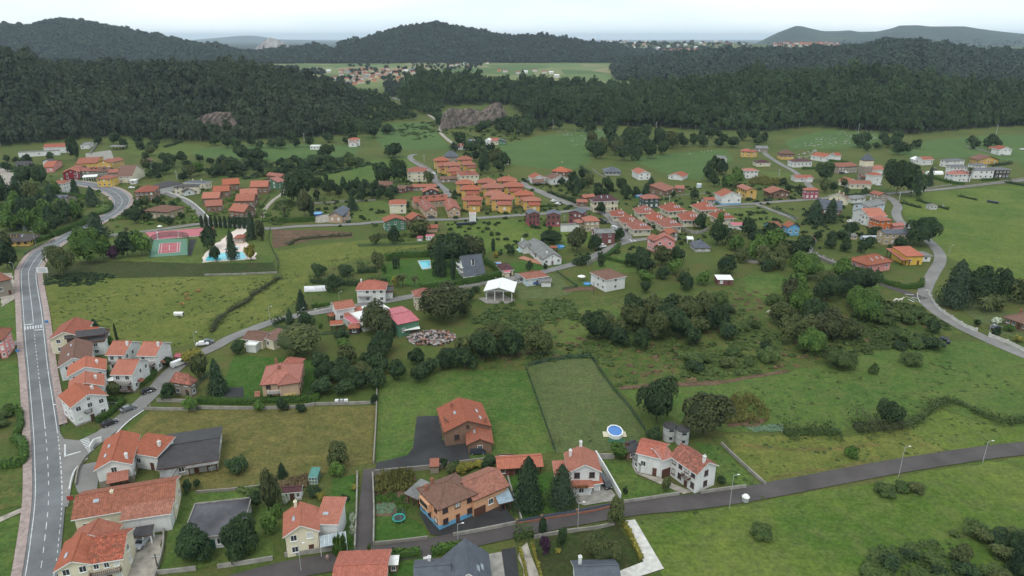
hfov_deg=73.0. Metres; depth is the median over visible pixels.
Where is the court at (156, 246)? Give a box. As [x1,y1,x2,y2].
[150,239,187,256]
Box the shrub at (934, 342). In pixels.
[922,337,945,348]
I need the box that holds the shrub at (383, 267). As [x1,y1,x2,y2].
[381,263,385,272]
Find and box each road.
[20,180,129,575]
[97,238,647,445]
[713,179,1023,206]
[887,195,1023,357]
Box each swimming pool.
[203,251,247,261]
[418,260,430,269]
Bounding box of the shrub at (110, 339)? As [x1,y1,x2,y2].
[107,335,112,345]
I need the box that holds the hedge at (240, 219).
[231,216,253,224]
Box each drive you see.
[501,547,518,575]
[518,543,538,575]
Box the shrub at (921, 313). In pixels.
[910,309,928,317]
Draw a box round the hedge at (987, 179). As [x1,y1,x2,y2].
[981,178,999,180]
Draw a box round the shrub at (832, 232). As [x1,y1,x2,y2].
[826,230,838,239]
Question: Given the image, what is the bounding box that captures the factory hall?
[18,143,68,156]
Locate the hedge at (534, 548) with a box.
[530,542,542,575]
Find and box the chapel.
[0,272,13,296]
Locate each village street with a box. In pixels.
[109,210,570,235]
[163,193,208,225]
[407,154,450,196]
[521,182,632,240]
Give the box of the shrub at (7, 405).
[0,403,13,409]
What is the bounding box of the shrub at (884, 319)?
[878,314,891,324]
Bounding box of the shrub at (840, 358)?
[825,347,858,368]
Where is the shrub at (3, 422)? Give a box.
[0,419,9,426]
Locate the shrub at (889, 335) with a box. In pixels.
[879,331,894,341]
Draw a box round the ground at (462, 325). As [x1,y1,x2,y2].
[0,25,1023,575]
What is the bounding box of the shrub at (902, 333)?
[892,327,914,340]
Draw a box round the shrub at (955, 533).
[948,529,960,537]
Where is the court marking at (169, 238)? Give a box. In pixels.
[145,227,197,253]
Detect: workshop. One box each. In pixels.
[349,304,388,331]
[387,306,419,337]
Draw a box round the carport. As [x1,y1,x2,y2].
[495,453,543,475]
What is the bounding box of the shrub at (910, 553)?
[899,548,920,558]
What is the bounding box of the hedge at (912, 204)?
[899,199,921,207]
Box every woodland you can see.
[0,45,408,145]
[337,85,548,135]
[397,57,1023,133]
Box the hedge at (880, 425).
[846,401,914,442]
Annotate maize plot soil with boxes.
[726,413,765,426]
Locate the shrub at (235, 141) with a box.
[230,136,240,146]
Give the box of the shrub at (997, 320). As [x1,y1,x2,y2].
[991,317,1001,323]
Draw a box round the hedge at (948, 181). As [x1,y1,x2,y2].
[933,175,964,184]
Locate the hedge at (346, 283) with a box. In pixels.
[308,271,389,286]
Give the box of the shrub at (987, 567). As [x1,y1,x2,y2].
[979,562,1001,575]
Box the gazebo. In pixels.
[326,312,334,320]
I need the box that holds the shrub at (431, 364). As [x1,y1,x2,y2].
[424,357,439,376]
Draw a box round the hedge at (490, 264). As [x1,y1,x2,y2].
[482,256,498,270]
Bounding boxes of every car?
[99,418,117,427]
[119,404,136,412]
[135,536,149,549]
[139,387,156,394]
[195,340,208,345]
[201,338,213,343]
[989,324,1001,328]
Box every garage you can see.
[439,176,456,182]
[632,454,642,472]
[848,195,866,202]
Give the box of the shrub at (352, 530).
[349,522,355,535]
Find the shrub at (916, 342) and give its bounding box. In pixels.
[906,336,924,349]
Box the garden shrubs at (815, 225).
[314,173,893,255]
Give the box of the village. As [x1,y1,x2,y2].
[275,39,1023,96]
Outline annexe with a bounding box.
[575,194,594,205]
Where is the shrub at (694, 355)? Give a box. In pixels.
[683,351,704,362]
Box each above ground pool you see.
[314,211,322,215]
[602,425,626,441]
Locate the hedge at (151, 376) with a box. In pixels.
[139,369,156,388]
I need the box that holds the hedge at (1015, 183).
[1003,178,1023,185]
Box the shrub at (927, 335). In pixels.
[922,333,935,338]
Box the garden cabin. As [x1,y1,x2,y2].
[173,353,181,359]
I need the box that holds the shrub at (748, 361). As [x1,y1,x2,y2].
[744,357,754,366]
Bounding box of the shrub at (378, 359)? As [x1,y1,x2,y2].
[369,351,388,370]
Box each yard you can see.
[0,273,14,306]
[0,508,20,521]
[76,462,97,492]
[85,150,113,159]
[128,535,162,575]
[223,387,243,397]
[315,214,350,222]
[376,416,469,468]
[419,504,514,534]
[478,294,511,302]
[489,552,504,575]
[519,256,548,265]
[575,484,614,504]
[631,464,691,493]
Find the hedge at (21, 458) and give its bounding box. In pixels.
[0,433,29,469]
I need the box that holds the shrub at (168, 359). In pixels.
[162,356,173,365]
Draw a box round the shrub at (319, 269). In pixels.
[310,263,326,276]
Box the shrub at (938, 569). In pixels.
[930,564,948,575]
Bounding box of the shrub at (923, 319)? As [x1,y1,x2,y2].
[919,315,931,323]
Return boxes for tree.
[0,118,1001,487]
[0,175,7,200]
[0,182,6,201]
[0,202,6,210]
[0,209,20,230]
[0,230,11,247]
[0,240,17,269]
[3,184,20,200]
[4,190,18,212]
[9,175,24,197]
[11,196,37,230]
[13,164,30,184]
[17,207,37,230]
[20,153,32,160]
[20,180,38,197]
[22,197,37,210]
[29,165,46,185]
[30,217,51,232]
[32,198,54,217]
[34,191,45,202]
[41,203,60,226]
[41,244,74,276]
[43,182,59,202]
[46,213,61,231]
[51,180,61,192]
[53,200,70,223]
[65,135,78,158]
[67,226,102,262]
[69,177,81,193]
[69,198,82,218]
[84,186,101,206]
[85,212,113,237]
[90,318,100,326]
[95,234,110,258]
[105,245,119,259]
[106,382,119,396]
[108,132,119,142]
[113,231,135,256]
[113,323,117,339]
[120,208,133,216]
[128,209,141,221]
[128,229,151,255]
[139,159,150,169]
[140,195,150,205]
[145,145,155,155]
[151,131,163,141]
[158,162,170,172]
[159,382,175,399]
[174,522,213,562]
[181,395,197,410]
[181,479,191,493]
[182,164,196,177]
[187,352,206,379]
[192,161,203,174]
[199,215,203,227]
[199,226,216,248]
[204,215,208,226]
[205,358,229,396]
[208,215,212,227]
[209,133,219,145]
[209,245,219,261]
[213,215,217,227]
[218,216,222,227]
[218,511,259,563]
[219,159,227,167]
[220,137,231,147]
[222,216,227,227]
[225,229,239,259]
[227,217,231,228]
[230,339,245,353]
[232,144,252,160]
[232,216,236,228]
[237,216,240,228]
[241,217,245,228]
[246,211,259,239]
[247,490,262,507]
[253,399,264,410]
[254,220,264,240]
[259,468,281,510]
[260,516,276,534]
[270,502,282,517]
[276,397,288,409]
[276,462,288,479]
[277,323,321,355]
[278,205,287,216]
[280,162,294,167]
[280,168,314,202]
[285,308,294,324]
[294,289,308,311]
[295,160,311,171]
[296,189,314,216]
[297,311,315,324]
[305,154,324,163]
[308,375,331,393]
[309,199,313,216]
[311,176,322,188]
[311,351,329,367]
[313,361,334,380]
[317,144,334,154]
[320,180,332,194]
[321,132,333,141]
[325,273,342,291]
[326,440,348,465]
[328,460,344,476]
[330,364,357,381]
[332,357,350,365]
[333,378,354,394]
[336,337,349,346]
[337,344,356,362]
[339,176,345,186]
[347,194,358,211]
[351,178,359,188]
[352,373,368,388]
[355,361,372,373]
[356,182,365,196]
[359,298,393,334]
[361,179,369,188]
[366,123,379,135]
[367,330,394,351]
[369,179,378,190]
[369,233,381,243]
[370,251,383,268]
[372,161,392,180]
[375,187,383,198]
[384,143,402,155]
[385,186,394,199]
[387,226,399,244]
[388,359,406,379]
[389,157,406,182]
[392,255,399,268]
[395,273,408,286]
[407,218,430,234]
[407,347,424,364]
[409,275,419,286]
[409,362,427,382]
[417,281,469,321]
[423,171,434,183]
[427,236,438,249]
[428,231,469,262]
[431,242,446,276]
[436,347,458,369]
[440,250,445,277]
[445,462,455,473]
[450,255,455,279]
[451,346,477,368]
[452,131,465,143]
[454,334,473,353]
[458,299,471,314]
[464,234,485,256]
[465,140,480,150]
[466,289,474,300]
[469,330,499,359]
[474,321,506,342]
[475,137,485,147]
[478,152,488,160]
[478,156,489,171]
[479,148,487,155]
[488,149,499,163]
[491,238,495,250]
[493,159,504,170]
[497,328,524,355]
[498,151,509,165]
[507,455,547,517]
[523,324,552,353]
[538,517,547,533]
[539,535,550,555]
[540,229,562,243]
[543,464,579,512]
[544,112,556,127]
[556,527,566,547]
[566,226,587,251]
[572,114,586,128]
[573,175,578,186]
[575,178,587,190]
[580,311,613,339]
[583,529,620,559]
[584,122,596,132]
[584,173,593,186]
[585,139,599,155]
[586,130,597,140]
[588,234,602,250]
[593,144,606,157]
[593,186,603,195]
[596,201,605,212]
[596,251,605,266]
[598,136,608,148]
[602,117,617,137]
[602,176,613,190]
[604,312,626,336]
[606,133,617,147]
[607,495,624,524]
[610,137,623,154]
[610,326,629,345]
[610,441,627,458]
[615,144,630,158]
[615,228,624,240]
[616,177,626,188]
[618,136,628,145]
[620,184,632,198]
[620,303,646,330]
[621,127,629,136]
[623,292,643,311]
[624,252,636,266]
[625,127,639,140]
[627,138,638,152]
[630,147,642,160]
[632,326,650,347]
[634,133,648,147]
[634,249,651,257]
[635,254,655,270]
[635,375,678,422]
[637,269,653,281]
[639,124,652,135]
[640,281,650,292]
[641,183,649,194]
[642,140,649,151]
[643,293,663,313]
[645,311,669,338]
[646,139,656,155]
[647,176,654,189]
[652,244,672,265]
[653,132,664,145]
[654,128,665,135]
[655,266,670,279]
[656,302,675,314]
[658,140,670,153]
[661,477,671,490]
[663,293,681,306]
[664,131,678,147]
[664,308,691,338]
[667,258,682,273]
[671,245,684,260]
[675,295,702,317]
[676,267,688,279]
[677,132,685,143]
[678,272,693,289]
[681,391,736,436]
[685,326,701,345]
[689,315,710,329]
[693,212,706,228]
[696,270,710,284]
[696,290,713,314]
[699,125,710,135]
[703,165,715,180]
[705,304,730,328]
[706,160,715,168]
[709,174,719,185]
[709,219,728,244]
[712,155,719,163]
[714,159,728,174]
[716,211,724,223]
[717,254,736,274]
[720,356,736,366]
[723,174,733,185]
[726,136,739,147]
[728,228,739,242]
[728,234,744,249]
[732,167,745,183]
[734,249,749,262]
[736,128,747,140]
[740,216,756,233]
[745,242,757,259]
[747,228,763,240]
[748,128,759,139]
[753,233,768,246]
[755,245,776,262]
[761,222,779,233]
[761,258,776,270]
[764,228,786,249]
[768,301,794,323]
[771,256,785,270]
[773,246,788,259]
[777,241,791,257]
[778,312,817,343]
[781,276,804,303]
[782,273,806,284]
[789,283,812,313]
[790,234,814,254]
[792,251,824,279]
[797,326,827,353]
[802,199,828,225]
[802,297,828,315]
[811,305,844,337]
[812,275,845,300]
[813,269,835,285]
[814,162,835,180]
[820,181,830,191]
[822,198,839,223]
[824,238,836,247]
[831,256,854,276]
[837,177,847,187]
[837,229,851,238]
[838,270,861,295]
[838,318,865,338]
[842,235,851,242]
[844,222,859,232]
[846,286,872,304]
[849,288,883,321]
[856,267,883,287]
[862,236,877,246]
[866,226,883,234]
[876,397,906,422]
[878,131,888,138]
[881,137,893,147]
[882,159,917,193]
[890,136,901,143]
[891,143,905,154]
[892,129,904,139]
[894,236,909,245]
[903,165,928,196]
[905,216,943,244]
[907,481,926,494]
[927,166,934,186]
[934,258,975,310]
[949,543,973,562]
[966,167,974,181]
[968,265,1000,300]
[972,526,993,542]
[976,297,995,311]
[986,293,1006,309]
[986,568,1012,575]
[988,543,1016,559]
[992,267,1020,300]
[1001,537,1023,575]
[1007,528,1015,537]
[1009,531,1023,548]
[1010,278,1023,303]
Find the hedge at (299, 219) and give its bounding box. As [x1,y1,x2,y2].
[277,216,314,222]
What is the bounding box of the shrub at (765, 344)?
[760,340,772,347]
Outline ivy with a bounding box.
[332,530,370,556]
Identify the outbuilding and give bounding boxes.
[156,426,222,475]
[397,185,412,192]
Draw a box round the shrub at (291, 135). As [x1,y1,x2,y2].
[285,129,297,142]
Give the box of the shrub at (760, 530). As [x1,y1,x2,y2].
[749,521,772,541]
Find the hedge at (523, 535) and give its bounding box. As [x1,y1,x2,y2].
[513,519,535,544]
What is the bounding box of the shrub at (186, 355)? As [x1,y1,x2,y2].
[180,347,203,361]
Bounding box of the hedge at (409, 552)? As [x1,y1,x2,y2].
[391,546,420,559]
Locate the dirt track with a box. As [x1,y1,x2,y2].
[426,114,452,143]
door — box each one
[208,539,215,548]
[290,493,294,499]
[456,513,459,522]
[474,504,485,516]
[652,468,656,475]
[661,467,670,477]
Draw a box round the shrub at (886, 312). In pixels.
[876,308,891,316]
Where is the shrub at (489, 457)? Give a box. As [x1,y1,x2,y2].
[483,454,495,463]
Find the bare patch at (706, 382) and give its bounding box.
[619,370,788,389]
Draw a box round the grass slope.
[44,261,277,278]
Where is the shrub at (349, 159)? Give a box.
[344,155,358,165]
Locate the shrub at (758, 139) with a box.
[753,136,762,143]
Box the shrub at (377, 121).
[372,118,382,127]
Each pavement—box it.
[11,185,113,575]
[37,179,133,424]
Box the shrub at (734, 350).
[724,344,741,356]
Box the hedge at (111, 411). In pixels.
[93,398,125,423]
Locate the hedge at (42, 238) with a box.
[16,234,52,245]
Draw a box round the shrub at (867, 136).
[861,132,871,142]
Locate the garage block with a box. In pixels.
[186,497,251,548]
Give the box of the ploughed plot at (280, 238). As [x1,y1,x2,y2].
[271,229,352,247]
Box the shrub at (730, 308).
[723,302,734,311]
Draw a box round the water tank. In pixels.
[173,312,183,316]
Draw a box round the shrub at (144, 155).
[141,152,148,158]
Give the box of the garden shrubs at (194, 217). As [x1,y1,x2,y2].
[10,170,271,236]
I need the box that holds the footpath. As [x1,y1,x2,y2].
[261,190,283,216]
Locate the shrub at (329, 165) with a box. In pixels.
[323,161,336,169]
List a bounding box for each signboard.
[36,267,47,275]
[66,496,73,502]
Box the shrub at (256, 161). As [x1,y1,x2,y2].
[250,158,260,164]
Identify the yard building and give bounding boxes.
[80,142,93,148]
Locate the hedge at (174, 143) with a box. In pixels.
[162,140,182,147]
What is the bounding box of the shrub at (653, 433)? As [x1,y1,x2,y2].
[645,426,661,439]
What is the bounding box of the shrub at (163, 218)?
[159,215,165,222]
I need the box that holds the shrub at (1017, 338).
[1013,335,1023,341]
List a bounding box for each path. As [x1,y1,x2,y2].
[188,239,196,255]
[620,519,663,575]
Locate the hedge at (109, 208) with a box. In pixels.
[96,200,113,215]
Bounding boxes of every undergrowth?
[43,272,114,286]
[203,157,372,187]
[236,482,259,495]
[268,199,295,224]
[370,223,440,241]
[392,121,520,140]
[858,525,1023,575]
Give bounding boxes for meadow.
[0,301,16,340]
[0,361,20,408]
[0,515,20,575]
[444,219,590,251]
[619,341,1023,432]
[637,457,1023,575]
[901,185,1023,278]
[904,410,1023,449]
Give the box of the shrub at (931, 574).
[930,573,945,575]
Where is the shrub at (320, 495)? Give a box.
[316,491,325,500]
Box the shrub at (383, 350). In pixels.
[368,344,387,355]
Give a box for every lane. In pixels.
[229,442,1023,575]
[356,468,375,548]
[755,204,797,218]
[762,152,813,187]
[811,253,927,299]
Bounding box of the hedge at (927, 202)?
[916,197,949,209]
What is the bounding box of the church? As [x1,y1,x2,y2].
[857,153,883,183]
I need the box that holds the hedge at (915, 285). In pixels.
[841,256,924,288]
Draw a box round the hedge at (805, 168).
[802,166,819,169]
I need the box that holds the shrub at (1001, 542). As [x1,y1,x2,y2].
[989,540,1005,547]
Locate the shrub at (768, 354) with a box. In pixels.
[757,346,780,362]
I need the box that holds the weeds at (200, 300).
[53,243,415,345]
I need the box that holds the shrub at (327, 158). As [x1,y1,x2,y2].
[323,154,334,162]
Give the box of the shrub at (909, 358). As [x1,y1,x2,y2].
[899,351,923,366]
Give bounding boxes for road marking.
[21,181,919,575]
[116,410,143,432]
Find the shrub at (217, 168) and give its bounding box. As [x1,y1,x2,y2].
[212,164,226,175]
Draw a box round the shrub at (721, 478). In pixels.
[717,475,725,483]
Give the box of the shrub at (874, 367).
[868,363,879,374]
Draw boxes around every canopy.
[82,174,97,180]
[686,236,693,242]
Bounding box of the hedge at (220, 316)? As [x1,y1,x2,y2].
[207,275,282,332]
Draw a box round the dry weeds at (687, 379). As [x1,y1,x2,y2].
[485,291,926,388]
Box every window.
[61,569,70,575]
[75,405,81,412]
[78,416,84,422]
[78,565,87,573]
[93,564,99,570]
[98,398,104,404]
[103,562,110,568]
[110,466,117,471]
[114,561,120,566]
[178,466,184,472]
[290,535,297,542]
[291,546,298,553]
[306,532,313,538]
[419,495,431,512]
[443,517,448,525]
[467,507,472,514]
[488,498,493,505]
[574,472,579,478]
[589,472,594,477]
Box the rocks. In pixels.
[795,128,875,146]
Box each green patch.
[558,302,655,352]
[743,273,784,297]
[813,261,879,293]
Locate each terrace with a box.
[202,227,256,262]
[411,194,447,208]
[417,199,437,217]
[444,198,460,216]
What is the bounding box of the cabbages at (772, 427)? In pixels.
[746,423,783,431]
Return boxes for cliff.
[196,111,237,125]
[440,102,507,129]
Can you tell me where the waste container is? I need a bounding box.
[742,494,749,502]
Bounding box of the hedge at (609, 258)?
[606,256,626,264]
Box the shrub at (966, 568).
[951,560,981,575]
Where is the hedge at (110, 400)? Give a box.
[106,396,124,403]
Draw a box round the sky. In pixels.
[0,0,1023,39]
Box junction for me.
[57,428,110,506]
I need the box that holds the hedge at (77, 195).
[39,188,96,198]
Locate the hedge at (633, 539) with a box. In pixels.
[622,521,643,559]
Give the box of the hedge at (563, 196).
[547,187,578,202]
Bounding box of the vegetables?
[374,492,409,513]
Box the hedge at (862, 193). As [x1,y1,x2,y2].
[841,189,871,195]
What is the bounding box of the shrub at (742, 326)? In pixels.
[735,321,750,331]
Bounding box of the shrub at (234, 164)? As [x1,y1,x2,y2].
[225,158,246,173]
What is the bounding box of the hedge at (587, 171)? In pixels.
[579,163,592,173]
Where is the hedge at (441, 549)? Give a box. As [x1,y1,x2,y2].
[430,539,462,556]
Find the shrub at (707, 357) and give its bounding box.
[701,354,713,361]
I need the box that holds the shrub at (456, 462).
[449,460,459,466]
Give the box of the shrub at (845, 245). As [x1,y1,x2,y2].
[839,240,851,250]
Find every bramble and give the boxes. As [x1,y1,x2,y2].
[458,296,795,385]
[471,298,577,332]
[802,298,951,358]
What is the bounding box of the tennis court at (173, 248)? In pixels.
[158,242,180,253]
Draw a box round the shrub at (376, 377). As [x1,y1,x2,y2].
[365,366,385,388]
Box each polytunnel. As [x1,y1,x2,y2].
[304,285,325,291]
[859,235,876,239]
[925,171,943,174]
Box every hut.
[310,145,320,149]
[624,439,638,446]
[689,239,710,251]
[848,233,857,239]
[926,204,937,209]
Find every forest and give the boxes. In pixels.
[0,17,356,63]
[328,20,647,63]
[608,36,1023,84]
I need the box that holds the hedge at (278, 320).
[270,315,285,324]
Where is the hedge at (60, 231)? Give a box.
[50,211,96,236]
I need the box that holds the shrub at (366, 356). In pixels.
[358,351,374,364]
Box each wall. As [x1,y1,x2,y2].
[74,454,87,486]
[89,437,101,450]
[114,230,161,236]
[144,407,195,410]
[153,528,164,575]
[156,398,184,402]
[156,565,195,574]
[166,191,208,217]
[196,402,314,409]
[196,484,259,492]
[204,271,276,275]
[217,555,272,568]
[284,545,332,556]
[298,305,331,314]
[314,199,374,203]
[315,401,375,405]
[354,470,357,548]
[372,472,374,545]
[373,385,377,463]
[374,535,427,545]
[375,457,494,474]
[453,521,515,535]
[461,277,495,288]
[507,475,522,521]
[516,501,620,524]
[534,521,614,538]
[595,450,620,498]
[598,453,614,458]
[624,491,679,502]
[663,191,715,196]
[681,227,708,233]
[700,484,746,493]
[718,206,754,208]
[721,442,765,484]
[746,259,761,263]
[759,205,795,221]
[811,250,837,262]
[926,183,951,188]
[928,291,977,331]
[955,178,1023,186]
[966,146,1004,155]
[988,333,1023,351]
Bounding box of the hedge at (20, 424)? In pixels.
[13,407,25,433]
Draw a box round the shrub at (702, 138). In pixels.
[697,132,707,146]
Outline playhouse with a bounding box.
[388,555,398,571]
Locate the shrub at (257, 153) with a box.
[248,147,268,159]
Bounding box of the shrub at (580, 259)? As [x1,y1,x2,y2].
[571,255,590,265]
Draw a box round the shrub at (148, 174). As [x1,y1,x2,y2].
[145,171,152,177]
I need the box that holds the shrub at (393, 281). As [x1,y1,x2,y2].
[391,276,399,284]
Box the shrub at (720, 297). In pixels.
[712,290,728,304]
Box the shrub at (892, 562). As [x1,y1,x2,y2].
[879,553,901,571]
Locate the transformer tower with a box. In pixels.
[469,212,475,221]
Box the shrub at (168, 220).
[165,216,174,224]
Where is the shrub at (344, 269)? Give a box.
[338,264,354,275]
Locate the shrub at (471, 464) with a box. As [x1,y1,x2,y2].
[464,461,476,469]
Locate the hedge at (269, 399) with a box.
[194,376,320,404]
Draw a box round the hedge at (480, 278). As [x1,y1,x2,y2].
[419,269,501,288]
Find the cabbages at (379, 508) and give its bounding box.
[375,502,395,513]
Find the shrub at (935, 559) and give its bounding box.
[923,553,946,568]
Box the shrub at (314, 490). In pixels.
[305,484,321,496]
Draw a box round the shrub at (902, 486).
[894,480,909,493]
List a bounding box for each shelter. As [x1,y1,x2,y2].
[133,524,154,543]
[330,320,342,330]
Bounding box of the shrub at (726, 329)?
[718,322,738,339]
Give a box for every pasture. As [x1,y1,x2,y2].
[45,274,277,345]
[108,140,203,156]
[127,405,375,489]
[192,143,361,160]
[212,240,427,337]
[320,152,416,185]
[376,122,450,149]
[484,129,606,169]
[627,149,733,180]
[725,428,945,481]
[761,171,794,177]
[785,130,882,148]
[887,134,1023,170]
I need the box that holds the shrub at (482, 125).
[475,120,490,131]
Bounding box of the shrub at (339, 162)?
[333,159,343,166]
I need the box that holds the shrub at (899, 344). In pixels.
[893,339,908,350]
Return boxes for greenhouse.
[308,467,320,483]
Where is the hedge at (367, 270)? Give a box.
[356,259,376,273]
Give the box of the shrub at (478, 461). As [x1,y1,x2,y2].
[474,459,484,467]
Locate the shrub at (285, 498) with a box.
[282,494,288,504]
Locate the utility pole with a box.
[150,554,159,569]
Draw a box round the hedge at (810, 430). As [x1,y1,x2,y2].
[777,412,844,441]
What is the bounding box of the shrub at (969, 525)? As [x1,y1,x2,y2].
[963,517,989,538]
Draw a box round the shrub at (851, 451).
[844,445,859,459]
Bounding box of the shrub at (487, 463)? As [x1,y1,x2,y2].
[481,460,492,467]
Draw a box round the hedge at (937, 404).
[853,394,1023,433]
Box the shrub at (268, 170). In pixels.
[264,167,275,173]
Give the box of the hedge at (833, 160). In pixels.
[828,159,848,162]
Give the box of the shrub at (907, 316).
[900,309,917,323]
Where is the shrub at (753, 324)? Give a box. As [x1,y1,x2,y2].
[747,320,761,327]
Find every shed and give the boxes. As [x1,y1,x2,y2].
[109,145,126,149]
[159,467,178,478]
[282,485,302,500]
[417,236,422,240]
[426,234,434,239]
[485,138,505,144]
[560,223,578,231]
[625,445,636,459]
[727,222,743,229]
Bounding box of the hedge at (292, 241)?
[284,232,351,244]
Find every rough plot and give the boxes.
[0,468,22,508]
[454,260,964,388]
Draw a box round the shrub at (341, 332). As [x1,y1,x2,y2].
[332,327,348,338]
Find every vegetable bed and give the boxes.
[375,475,415,515]
[564,287,596,291]
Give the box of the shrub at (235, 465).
[223,454,248,474]
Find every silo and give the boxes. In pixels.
[662,422,676,442]
[675,425,689,444]
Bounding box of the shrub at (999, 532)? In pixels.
[990,526,1012,545]
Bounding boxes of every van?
[170,358,186,367]
[470,448,485,454]
[600,473,611,489]
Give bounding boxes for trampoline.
[392,508,405,521]
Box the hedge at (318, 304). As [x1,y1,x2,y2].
[311,301,330,308]
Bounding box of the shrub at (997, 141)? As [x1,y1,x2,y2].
[991,136,1002,145]
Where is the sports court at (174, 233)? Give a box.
[146,227,212,238]
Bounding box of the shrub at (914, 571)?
[908,567,925,575]
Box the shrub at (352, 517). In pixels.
[349,512,355,522]
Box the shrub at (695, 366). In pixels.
[684,359,705,372]
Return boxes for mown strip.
[742,444,878,450]
[769,455,880,480]
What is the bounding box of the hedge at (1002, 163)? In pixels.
[988,160,1012,166]
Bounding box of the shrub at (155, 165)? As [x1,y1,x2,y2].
[151,162,160,168]
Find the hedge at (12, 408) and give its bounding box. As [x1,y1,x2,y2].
[0,404,18,413]
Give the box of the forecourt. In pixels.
[0,168,13,185]
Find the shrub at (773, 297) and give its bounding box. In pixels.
[765,292,780,304]
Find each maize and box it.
[374,466,415,493]
[724,391,768,422]
[748,175,787,185]
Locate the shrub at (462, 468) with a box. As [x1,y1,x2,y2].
[455,461,469,474]
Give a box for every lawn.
[72,226,277,262]
[94,203,109,209]
[160,489,281,573]
[216,355,315,396]
[221,226,246,233]
[332,475,357,548]
[346,201,397,220]
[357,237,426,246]
[373,371,552,462]
[375,516,426,544]
[380,256,462,287]
[388,557,422,575]
[505,472,572,518]
[509,260,566,272]
[515,273,571,299]
[528,359,642,452]
[533,525,641,575]
[590,252,641,272]
[602,459,675,499]
[694,442,760,485]
[722,205,796,226]
[961,301,1023,337]
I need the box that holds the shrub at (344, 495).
[339,494,349,501]
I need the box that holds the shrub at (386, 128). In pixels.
[380,123,394,133]
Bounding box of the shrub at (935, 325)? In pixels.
[925,319,941,332]
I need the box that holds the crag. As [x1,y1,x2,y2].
[256,37,288,49]
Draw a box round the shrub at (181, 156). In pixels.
[176,151,187,160]
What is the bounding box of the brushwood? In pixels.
[277,473,310,490]
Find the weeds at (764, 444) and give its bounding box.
[640,350,1023,523]
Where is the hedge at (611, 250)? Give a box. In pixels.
[603,242,621,256]
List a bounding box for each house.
[0,327,14,358]
[8,233,40,245]
[15,161,32,165]
[43,158,55,165]
[43,160,61,171]
[48,317,103,353]
[50,178,70,192]
[53,517,136,575]
[55,194,76,203]
[57,337,94,380]
[57,382,108,426]
[63,167,81,179]
[64,328,109,355]
[66,356,108,386]
[68,370,106,393]
[71,475,181,532]
[73,165,99,177]
[76,157,124,168]
[93,430,175,487]
[97,175,118,186]
[98,167,112,176]
[105,340,140,370]
[108,169,119,175]
[110,359,149,392]
[117,165,144,183]
[133,185,160,200]
[136,341,172,372]
[143,205,183,218]
[152,181,182,193]
[169,372,197,396]
[173,184,200,195]
[183,179,211,189]
[201,191,222,204]
[205,199,223,212]
[213,185,230,197]
[222,178,239,190]
[228,203,255,217]
[233,234,246,242]
[235,193,257,206]
[240,187,258,199]
[241,328,285,352]
[250,180,270,193]
[254,357,305,396]
[265,172,284,189]
[282,496,347,556]
[328,205,349,222]
[332,299,361,326]
[332,549,391,575]
[348,137,359,146]
[355,279,393,302]
[378,181,393,187]
[382,214,406,231]
[389,199,406,213]
[404,467,512,529]
[405,211,438,231]
[407,166,426,181]
[411,287,431,309]
[412,184,439,195]
[413,538,491,575]
[430,458,438,473]
[433,156,449,168]
[436,162,444,173]
[436,397,493,453]
[442,161,460,174]
[443,151,457,161]
[446,167,460,179]
[455,178,474,192]
[456,155,472,167]
[456,254,485,277]
[457,143,467,149]
[457,170,478,182]
[460,183,480,197]
[462,162,475,170]
[462,194,482,211]
[477,177,495,191]
[482,181,502,197]
[484,189,503,204]
[490,193,513,212]
[496,263,514,276]
[497,175,516,189]
[503,180,523,198]
[514,189,533,206]
[514,269,551,286]
[517,238,562,265]
[522,195,540,211]
[525,208,539,225]
[528,172,545,185]
[544,173,567,184]
[546,209,560,226]
[552,167,571,175]
[552,440,603,496]
[569,208,587,222]
[570,555,620,575]
[572,215,600,231]
[589,268,626,291]
[590,194,618,211]
[591,228,614,244]
[602,167,621,175]
[609,209,626,220]
[618,215,636,227]
[626,219,652,235]
[632,167,650,179]
[632,205,654,218]
[636,438,718,492]
[639,194,660,207]
[644,212,664,225]
[646,232,675,251]
[649,182,684,195]
[653,216,683,232]
[657,202,686,217]
[658,227,678,240]
[668,171,688,179]
[676,210,700,226]
[690,200,719,216]
[700,188,740,204]
[708,210,735,224]
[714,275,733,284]
[716,155,726,161]
[736,184,756,198]
[740,148,757,156]
[742,168,758,177]
[752,160,770,166]
[762,186,790,197]
[763,221,799,235]
[777,150,794,159]
[787,158,812,166]
[791,175,813,181]
[802,188,819,198]
[810,152,841,161]
[811,199,842,214]
[826,162,857,173]
[829,190,849,204]
[838,177,872,188]
[851,253,893,270]
[852,199,886,212]
[852,207,887,225]
[868,215,904,228]
[869,190,888,201]
[876,229,908,244]
[886,246,932,265]
[910,156,933,164]
[939,158,964,166]
[945,164,967,171]
[945,170,971,181]
[967,167,994,178]
[968,163,986,167]
[969,154,999,163]
[987,145,1012,154]
[987,167,1010,177]
[1002,308,1023,330]
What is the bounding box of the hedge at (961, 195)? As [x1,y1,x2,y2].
[958,193,977,199]
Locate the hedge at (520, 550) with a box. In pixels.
[517,546,527,575]
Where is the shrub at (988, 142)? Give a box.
[983,137,993,146]
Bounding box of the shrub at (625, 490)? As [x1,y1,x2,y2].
[622,486,627,494]
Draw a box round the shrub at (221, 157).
[215,154,225,163]
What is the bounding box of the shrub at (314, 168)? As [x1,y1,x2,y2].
[311,165,318,171]
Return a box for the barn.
[753,146,768,151]
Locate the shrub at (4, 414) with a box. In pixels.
[0,410,12,419]
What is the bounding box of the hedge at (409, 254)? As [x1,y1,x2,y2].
[384,250,432,260]
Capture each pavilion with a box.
[348,323,359,334]
[483,277,516,300]
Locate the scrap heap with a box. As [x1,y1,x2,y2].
[406,329,455,345]
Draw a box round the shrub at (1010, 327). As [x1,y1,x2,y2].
[1003,324,1016,330]
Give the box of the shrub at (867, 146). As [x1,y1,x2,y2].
[863,143,871,149]

